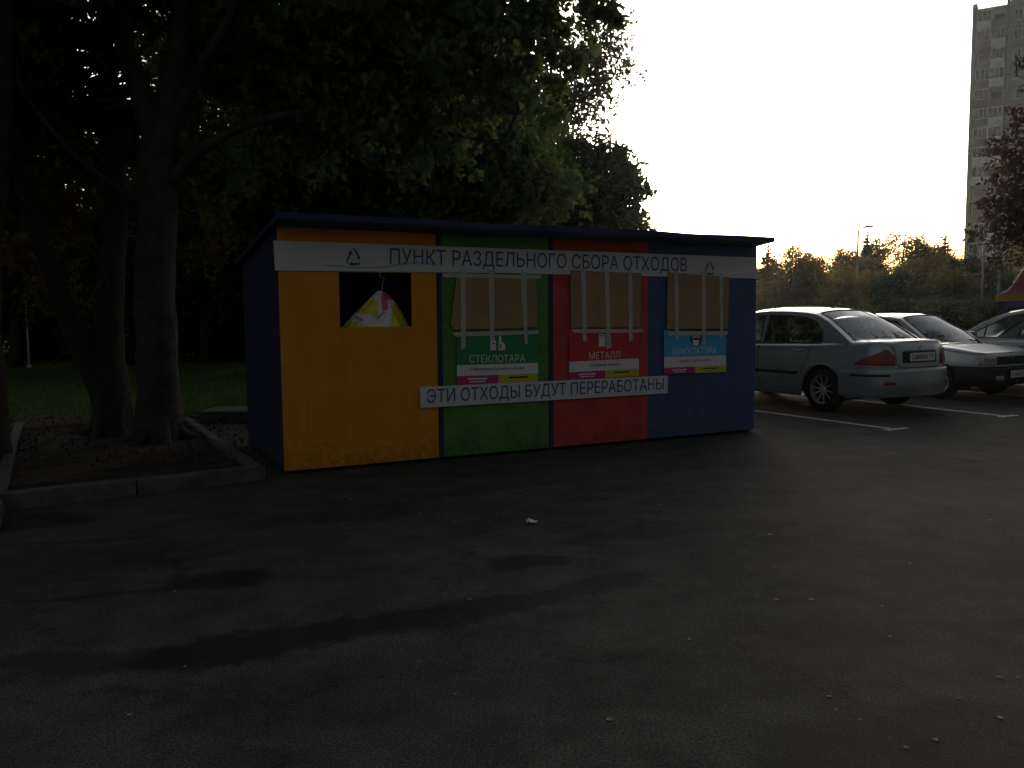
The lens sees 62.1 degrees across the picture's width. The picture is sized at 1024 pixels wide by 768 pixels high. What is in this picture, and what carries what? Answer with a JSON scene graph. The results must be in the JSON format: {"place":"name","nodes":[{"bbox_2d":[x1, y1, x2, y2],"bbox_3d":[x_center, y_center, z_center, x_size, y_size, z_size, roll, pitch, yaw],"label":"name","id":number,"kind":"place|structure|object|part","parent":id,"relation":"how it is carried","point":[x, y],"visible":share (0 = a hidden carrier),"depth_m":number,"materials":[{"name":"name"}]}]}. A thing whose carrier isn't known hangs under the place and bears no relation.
{"place":"outdoors","nodes":[
{"label":"outdoors","id":0,"kind":"place"},
{"bbox_2d":[3,341,246,416],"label":"lawn","id":1,"kind":"structure","parent":0,"point":[65,408],"depth_m":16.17,"materials":[{"name":"green plant"}]},
{"bbox_2d":[24,279,31,367],"bbox_3d":[-13.654,-1.678,23.934,0.116,2.540,0.116,-3,5,-22],"label":"pole","id":2,"kind":"object","parent":1,"relation":"on","point":[28,349],"visible":0.62,"depth_m":23.95,"materials":[{"name":"grey metal"}]},
{"bbox_2d":[2,220,92,354],"bbox_3d":[-19.112,-3.907,33.582,7.203,7.262,6.890,-4,6,-33],"label":"broadleaf tree","id":3,"kind":"object","parent":1,"relation":"on","point":[3,342],"visible":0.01,"depth_m":32.90,"materials":[{"name":"green plant"}]},
{"bbox_2d":[2,31,104,368],"bbox_3d":[-13.763,-6.595,23.537,6.048,12.424,7.502,-5,7,-45],"label":"broadleaf tree","id":4,"kind":"object","parent":1,"relation":"on","point":[15,286],"visible":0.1,"depth_m":23.79,"materials":[{"name":"green plant"}]},
{"bbox_2d":[49,201,219,367],"bbox_3d":[-11.472,-2.664,25.568,5.300,5.586,5.541,-1,5,0],"label":"broadleaf tree","id":5,"kind":"object","parent":1,"relation":"on","point":[86,259],"visible":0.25,"depth_m":24.22,"materials":[{"name":"green plant"}]},
{"bbox_2d":[91,70,228,354],"bbox_3d":[-11.996,-6.575,30.130,6.335,11.241,7.769,1,5,22],"label":"broadleaf tree","id":6,"kind":"object","parent":1,"relation":"on","point":[179,349],"depth_m":30.07,"materials":[{"name":"green plant"}]},
{"bbox_2d":[79,2,258,364],"bbox_3d":[-8.748,-7.140,24.500,6.456,13.262,8.008,-5,7,-45],"label":"broadleaf tree","id":7,"kind":"object","parent":1,"relation":"on","point":[195,120],"visible":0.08,"depth_m":24.17,"materials":[{"name":"green plant"}]},
{"bbox_2d":[209,132,460,269],"bbox_3d":[-4.442,-6.309,22.756,6.665,11.826,8.173,-3,6,-31],"label":"broadleaf tree","id":8,"kind":"object","parent":1,"relation":"on","point":[239,241],"depth_m":23.06,"materials":[{"name":"green plant"}]},
{"bbox_2d":[190,0,600,251],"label":"broadleaf tree","id":9,"kind":"object","parent":1,"relation":"on","point":[518,177],"visible":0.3,"depth_m":14.30,"materials":[{"name":"green plant"}]},
{"bbox_2d":[454,52,591,224],"bbox_3d":[-1.010,-6.879,26.966,6.870,12.190,8.425,3,6,36],"label":"broadleaf tree","id":10,"kind":"object","parent":1,"relation":"on","point":[555,136],"depth_m":26.83,"materials":[{"name":"green plant"}]},
{"bbox_2d":[0,384,1023,767],"bbox_3d":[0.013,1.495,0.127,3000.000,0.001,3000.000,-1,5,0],"label":"ground","id":11,"kind":"structure","parent":0,"point":[320,618],"depth_m":4.32,"materials":[{"name":"grey asphalt"}]},
{"bbox_2d":[0,421,23,527],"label":"kerb","id":12,"kind":"structure","parent":11,"relation":"on","point":[7,464],"depth_m":8.11,"materials":[{"name":"concrete"}]},
{"bbox_2d":[0,415,240,490],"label":"soil bed","id":13,"kind":"object","parent":11,"relation":"on","point":[38,473],"visible":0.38,"depth_m":8.63,"materials":[{"name":"brown soil"}]},
{"bbox_2d":[0,0,91,457],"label":"street tree","id":14,"kind":"object","parent":13,"relation":"on","point":[10,12],"visible":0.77,"depth_m":8.45,"materials":[{"name":"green plant"}]},
{"bbox_2d":[2,0,238,438],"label":"street tree","id":15,"kind":"object","parent":13,"relation":"on","point":[99,359],"visible":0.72,"depth_m":10.17,"materials":[{"name":"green plant"}]},
{"bbox_2d":[0,414,270,465],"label":"leaf litter","id":16,"kind":"object","parent":13,"relation":"on","point":[153,450],"visible":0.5,"depth_m":9.48,"materials":[{"name":"brown plant"}]},
{"bbox_2d":[10,0,630,445],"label":"street tree","id":17,"kind":"object","parent":13,"relation":"on","point":[234,50],"visible":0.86,"depth_m":9.58,"materials":[{"name":"green plant"}]},
{"bbox_2d":[0,465,260,510],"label":"kerb","id":18,"kind":"structure","parent":11,"relation":"on","point":[61,494],"depth_m":7.06,"materials":[{"name":"concrete"}]},
{"bbox_2d":[199,406,247,422],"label":"concrete slab","id":19,"kind":"structure","parent":11,"relation":"on","point":[233,413],"depth_m":11.81,"materials":[{"name":"grey concrete"}]},
{"bbox_2d":[183,417,264,479],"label":"kerb","id":20,"kind":"structure","parent":11,"relation":"on","point":[228,449],"depth_m":9.04,"materials":[{"name":"concrete"}]},
{"bbox_2d":[235,212,774,473],"bbox_3d":[0.001,-0.531,9.884,5.765,2.389,2.480,-3,5,-26],"label":"recycling booth","id":21,"kind":"object","parent":11,"relation":"on","point":[325,389],"visible":0.66,"depth_m":8.61,"materials":[{"name":"orange paint"}]},
{"bbox_2d":[325,262,430,327],"bbox_3d":[-1.347,-0.778,8.381,1.070,0.842,0.382,-3,5,-26],"label":"carrier bag","id":22,"kind":"object","parent":21,"relation":"hanging from","point":[381,308],"visible":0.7,"depth_m":8.38,"materials":[{"name":"yellow"}]},
{"bbox_2d":[443,269,540,348],"bbox_3d":[-0.192,-0.772,8.753,1.116,0.808,0.011,-3,5,-26],"label":"cardboard sheet","id":23,"kind":"object","parent":21,"relation":"attached to","point":[491,300],"visible":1,"depth_m":8.75,"materials":[{"name":"brown cardboard"}]},
{"bbox_2d":[457,334,537,384],"bbox_3d":[-0.141,-0.267,8.825,0.939,0.537,0.010,-3,5,-26],"label":"poster","id":24,"kind":"object","parent":21,"relation":"attached to","point":[499,359],"visible":1,"depth_m":8.82,"materials":[{"name":"green paper"}]},
{"bbox_2d":[273,240,756,277],"bbox_3d":[0.400,-1.293,9.017,5.742,0.290,0.005,-3,5,-26],"label":"banner","id":25,"kind":"object","parent":21,"relation":"attached to","point":[301,256],"visible":1,"depth_m":8.68,"materials":[{"name":"plastic"}]},
{"bbox_2d":[420,376,667,407],"bbox_3d":[0.442,0.068,9.132,3.033,0.215,0.005,-3,5,-26],"label":"banner","id":26,"kind":"object","parent":21,"relation":"attached to","point":[452,395],"visible":1,"depth_m":9.05,"materials":[{"name":"plastic"}]},
{"bbox_2d":[569,330,638,379],"bbox_3d":[1.028,-0.335,9.404,0.916,0.540,0.009,-3,5,-26],"label":"poster","id":27,"kind":"object","parent":21,"relation":"attached to","point":[594,356],"visible":1,"depth_m":9.39,"materials":[{"name":"red paper"}]},
{"bbox_2d":[570,268,642,346],"bbox_3d":[1.056,-0.840,9.372,0.951,0.866,0.009,-3,5,-26],"label":"cardboard sheet","id":28,"kind":"object","parent":21,"relation":"attached to","point":[607,299],"visible":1,"depth_m":9.35,"materials":[{"name":"brown cardboard"}]},
{"bbox_2d":[664,330,725,373],"bbox_3d":[2.154,-0.381,9.964,0.917,0.513,0.009,-3,5,-26],"label":"poster","id":29,"kind":"object","parent":21,"relation":"attached to","point":[686,354],"visible":1,"depth_m":9.95,"materials":[{"name":"blue paper"}]},
{"bbox_2d":[667,271,728,344],"bbox_3d":[2.176,-0.885,9.928,0.911,0.865,0.010,-3,5,-26],"label":"cardboard sheet","id":30,"kind":"object","parent":21,"relation":"attached to","point":[698,301],"visible":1,"depth_m":9.92,"materials":[{"name":"brown cardboard"}]},
{"bbox_2d":[515,0,655,224],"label":"broadleaf tree","id":31,"kind":"object","parent":11,"relation":"on","point":[597,82],"visible":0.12,"depth_m":31.66,"materials":[{"name":"green plant"}]},
{"bbox_2d":[538,130,658,230],"bbox_3d":[1.975,-4.324,26.533,5.235,7.116,3.262,-2,5,-20],"label":"broadleaf tree","id":32,"kind":"object","parent":11,"relation":"on","point":[622,192],"visible":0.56,"depth_m":26.01,"materials":[{"name":"green plant"}]},
{"bbox_2d":[756,244,785,310],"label":"spruce tree","id":33,"kind":"object","parent":11,"relation":"on","point":[764,272],"visible":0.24,"depth_m":39.58,"materials":[{"name":"green plant"}]},
{"bbox_2d":[756,258,793,288],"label":"broadleaf tree","id":34,"kind":"object","parent":11,"relation":"on","point":[774,272],"visible":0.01,"depth_m":42.09,"materials":[{"name":"green plant"}]},
{"bbox_2d":[756,300,795,310],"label":"broadleaf tree","id":35,"kind":"object","parent":11,"relation":"on","point":[767,305],"visible":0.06,"depth_m":35.76,"materials":[{"name":"green plant"}]},
{"bbox_2d":[756,239,842,310],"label":"broadleaf tree","id":36,"kind":"object","parent":11,"relation":"on","point":[806,273],"visible":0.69,"depth_m":37.40,"materials":[{"name":"green plant"}]},
{"bbox_2d":[790,300,823,306],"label":"broadleaf tree","id":37,"kind":"object","parent":11,"relation":"on","point":[809,305],"depth_m":32.74,"materials":[{"name":"green plant"}]},
{"bbox_2d":[786,297,841,317],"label":"broadleaf tree","id":38,"kind":"object","parent":11,"relation":"on","point":[827,304],"visible":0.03,"depth_m":33.12,"materials":[{"name":"green plant"}]},
{"bbox_2d":[804,245,834,294],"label":"broadleaf tree","id":39,"kind":"object","parent":11,"relation":"on","point":[825,263],"visible":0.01,"depth_m":51.33,"materials":[{"name":"green plant"}]},
{"bbox_2d":[754,410,892,428],"bbox_3d":[3.616,0.395,12.691,0.100,0.001,4.700,-3,6,-28],"label":"parking line","id":40,"kind":"object","parent":11,"relation":"on","point":[824,419],"visible":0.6,"depth_m":11.52,"materials":[{"name":"paint"}]},
{"bbox_2d":[817,264,868,318],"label":"broadleaf tree","id":41,"kind":"object","parent":11,"relation":"on","point":[847,289],"visible":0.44,"depth_m":39.57,"materials":[{"name":"green plant"}]},
{"bbox_2d":[815,242,885,303],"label":"broadleaf tree","id":42,"kind":"object","parent":11,"relation":"on","point":[841,259],"visible":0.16,"depth_m":48.91,"materials":[{"name":"green plant"}]},
{"bbox_2d":[755,298,947,410],"bbox_3d":[4.695,-0.561,14.030,2.008,1.668,4.660,-3,6,-29],"label":"parked sedan","id":43,"kind":"object","parent":11,"relation":"on","point":[820,358],"visible":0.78,"depth_m":12.51,"materials":[{"name":"silver metal"}]},
{"bbox_3d":[3.811,-0.930,14.123,0.170,0.426,1.066,-3,6,-29],"label":"side window","id":44,"kind":"part","parent":43,"relation":"part of","materials":[{"name":"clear glass"}]},
{"bbox_3d":[4.377,-0.848,13.097,0.170,0.426,1.180,-3,6,-29],"label":"side window","id":45,"kind":"part","parent":43,"relation":"part of","materials":[{"name":"black glass"}]},
{"bbox_2d":[830,302,898,334],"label":"broadleaf tree","id":46,"kind":"object","parent":11,"relation":"on","point":[873,309],"visible":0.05,"depth_m":31.43,"materials":[{"name":"green plant"}]},
{"bbox_2d":[855,225,873,295],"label":"street lamp","id":47,"kind":"object","parent":11,"relation":"on","point":[857,255],"visible":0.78,"depth_m":43.53,"materials":[{"name":"metal"}]},
{"bbox_2d":[833,233,896,272],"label":"broadleaf tree","id":48,"kind":"object","parent":11,"relation":"on","point":[881,257],"visible":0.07,"depth_m":55.13,"materials":[{"name":"green plant"}]},
{"bbox_2d":[859,228,882,273],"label":"spruce tree","id":49,"kind":"object","parent":11,"relation":"on","point":[866,250],"visible":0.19,"depth_m":51.38,"materials":[{"name":"green plant"}]},
{"bbox_2d":[852,269,889,306],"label":"broadleaf tree","id":50,"kind":"object","parent":11,"relation":"on","point":[864,284],"visible":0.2,"depth_m":40.38,"materials":[{"name":"green plant"}]},
{"bbox_2d":[884,427,907,430],"bbox_3d":[4.793,0.561,10.606,0.399,0.001,0.090,-3,5,-28],"label":"parking line","id":51,"kind":"object","parent":11,"relation":"on","point":[895,428],"visible":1,"depth_m":10.64,"materials":[{"name":"paint"}]},
{"bbox_2d":[867,295,928,334],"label":"broadleaf tree","id":52,"kind":"object","parent":11,"relation":"on","point":[898,306],"visible":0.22,"depth_m":35.72,"materials":[{"name":"green plant"}]},
{"bbox_2d":[802,394,1004,415],"bbox_3d":[5.696,0.267,13.985,0.100,0.001,4.904,-3,5,-27],"label":"parking line","id":53,"kind":"object","parent":11,"relation":"on","point":[934,408],"visible":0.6,"depth_m":12.73,"materials":[{"name":"paint"}]},
{"bbox_2d":[863,260,944,324],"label":"broadleaf tree","id":54,"kind":"object","parent":11,"relation":"on","point":[890,284],"visible":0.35,"depth_m":38.28,"materials":[{"name":"green plant"}]},
{"bbox_2d":[883,293,942,336],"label":"broadleaf tree","id":55,"kind":"object","parent":11,"relation":"on","point":[917,326],"visible":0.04,"depth_m":36.96,"materials":[{"name":"green plant"}]},
{"bbox_2d":[888,249,947,293],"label":"broadleaf tree","id":56,"kind":"object","parent":11,"relation":"on","point":[919,277],"visible":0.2,"depth_m":41.09,"materials":[{"name":"green plant"}]},
{"bbox_2d":[881,225,955,306],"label":"broadleaf tree","id":57,"kind":"object","parent":11,"relation":"on","point":[918,246],"visible":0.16,"depth_m":47.06,"materials":[{"name":"green plant"}]},
{"bbox_2d":[833,313,1023,398],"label":"parked hatchback","id":58,"kind":"object","parent":11,"relation":"on","point":[971,360],"visible":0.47,"depth_m":13.94,"materials":[{"name":"silver metal"}]},
{"bbox_3d":[6.469,-1.107,16.813,1.306,0.475,0.665,-3,6,-29],"label":"rear window","id":59,"kind":"part","parent":58,"relation":"part of","materials":[{"name":"grey glass"}]},
{"bbox_2d":[940,232,955,274],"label":"spruce tree","id":60,"kind":"object","parent":11,"relation":"on","point":[945,239],"visible":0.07,"depth_m":49.45,"materials":[{"name":"green plant"}]},
{"bbox_2d":[906,296,992,338],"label":"broadleaf tree","id":61,"kind":"object","parent":11,"relation":"on","point":[945,309],"visible":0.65,"depth_m":31.41,"materials":[{"name":"green plant"}]},
{"bbox_2d":[918,263,988,309],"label":"broadleaf tree","id":62,"kind":"object","parent":11,"relation":"on","point":[962,285],"visible":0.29,"depth_m":37.78,"materials":[{"name":"green plant"}]},
{"bbox_2d":[932,243,1018,298],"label":"broadleaf tree","id":63,"kind":"object","parent":11,"relation":"on","point":[971,264],"visible":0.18,"depth_m":44.78,"materials":[{"name":"green plant"}]},
{"bbox_2d":[957,280,1002,312],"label":"broadleaf tree","id":64,"kind":"object","parent":11,"relation":"on","point":[992,293],"visible":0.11,"depth_m":36.64,"materials":[{"name":"green plant"}]},
{"bbox_2d":[981,247,984,305],"bbox_3d":[18.167,-3.359,32.847,0.166,3.832,0.166,2,5,22],"label":"pole","id":65,"kind":"object","parent":11,"relation":"on","point":[982,281],"visible":0.48,"depth_m":32.74,"materials":[{"name":"grey metal"}]},
{"bbox_2d":[954,295,1021,326],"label":"broadleaf tree","id":66,"kind":"object","parent":11,"relation":"on","point":[990,307],"visible":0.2,"depth_m":32.06,"materials":[{"name":"green plant"}]},
{"bbox_2d":[953,309,1023,348],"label":"parked car","id":67,"kind":"object","parent":11,"relation":"on","point":[1006,328],"visible":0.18,"depth_m":15.95,"materials":[{"name":"silver metal"}]},
{"bbox_2d":[959,390,1023,396],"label":"parking line","id":68,"kind":"object","parent":11,"relation":"on","point":[999,394],"depth_m":14.71,"materials":[{"name":"paint"}]},
{"bbox_2d":[962,55,1023,285],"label":"maple tree","id":69,"kind":"object","parent":11,"relation":"on","point":[1013,232],"visible":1,"depth_m":14.80,"materials":[{"name":"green plant"}]},
{"bbox_2d":[997,264,1000,293],"bbox_3d":[19.085,-3.212,33.362,0.166,3.437,0.166,-3,5,-22],"label":"pole","id":70,"kind":"object","parent":11,"relation":"on","point":[998,290],"visible":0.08,"depth_m":33.27,"materials":[{"name":"grey metal"}]},
{"bbox_2d":[980,258,1019,295],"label":"broadleaf tree","id":71,"kind":"object","parent":11,"relation":"on","point":[1009,272],"visible":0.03,"depth_m":50.96,"materials":[{"name":"green plant"}]},
{"bbox_2d":[996,267,1023,334],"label":"kiosk","id":72,"kind":"object","parent":11,"relation":"on","point":[1012,296],"visible":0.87,"depth_m":30.34,"materials":[{"name":"red"}]},
{"bbox_2d":[1004,246,1023,273],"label":"broadleaf tree","id":73,"kind":"object","parent":11,"relation":"on","point":[1014,258],"visible":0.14,"depth_m":50.33,"materials":[{"name":"green plant"}]},
{"bbox_2d":[65,0,1010,271],"label":"sky","id":74,"kind":"structure","parent":0,"point":[735,138],"materials":[{"name":"white"}]},
{"bbox_2d":[774,21,1022,53],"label":"overhead cable","id":75,"kind":"object","parent":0,"point":[895,42],"visible":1,"depth_m":58.25,"materials":[{"name":"grey plastic"}]},
{"bbox_2d":[779,4,1020,35],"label":"overhead cable","id":76,"kind":"object","parent":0,"point":[892,25],"visible":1,"depth_m":58.15,"materials":[{"name":"grey plastic"}]},
{"bbox_2d":[784,31,1023,63],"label":"overhead cable","id":77,"kind":"object","parent":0,"point":[906,51],"visible":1,"depth_m":58.30,"materials":[{"name":"grey plastic"}]},
{"bbox_2d":[937,240,957,259],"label":"broadleaf tree","id":78,"kind":"object","parent":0,"point":[951,251],"depth_m":54.30,"materials":[{"name":"green plant"}]},
{"bbox_2d":[964,0,1023,270],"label":"apartment tower","id":79,"kind":"structure","parent":0,"point":[992,98],"depth_m":117.29,"materials":[{"name":"white concrete"}]},
{"bbox_2d":[1011,88,1019,98],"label":"window","id":80,"kind":"structure","parent":79,"relation":"in","point":[1015,94],"depth_m":116.46,"materials":[{"name":"white glass"}]},
{"bbox_2d":[1012,69,1020,79],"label":"window","id":81,"kind":"structure","parent":79,"relation":"in","point":[1013,71],"depth_m":116.29,"materials":[{"name":"white glass"}]},
{"bbox_2d":[1013,48,1021,59],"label":"window","id":82,"kind":"structure","parent":79,"relation":"in","point":[1016,52],"depth_m":116.00,"materials":[{"name":"white glass"}]},
{"bbox_2d":[1014,28,1022,39],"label":"window","id":83,"kind":"structure","parent":79,"relation":"in","point":[1017,35],"depth_m":115.81,"materials":[{"name":"white glass"}]},
{"bbox_2d":[1014,8,1022,19],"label":"window","id":84,"kind":"structure","parent":79,"relation":"in","point":[1018,12],"depth_m":115.58,"materials":[{"name":"white glass"}]}
]}

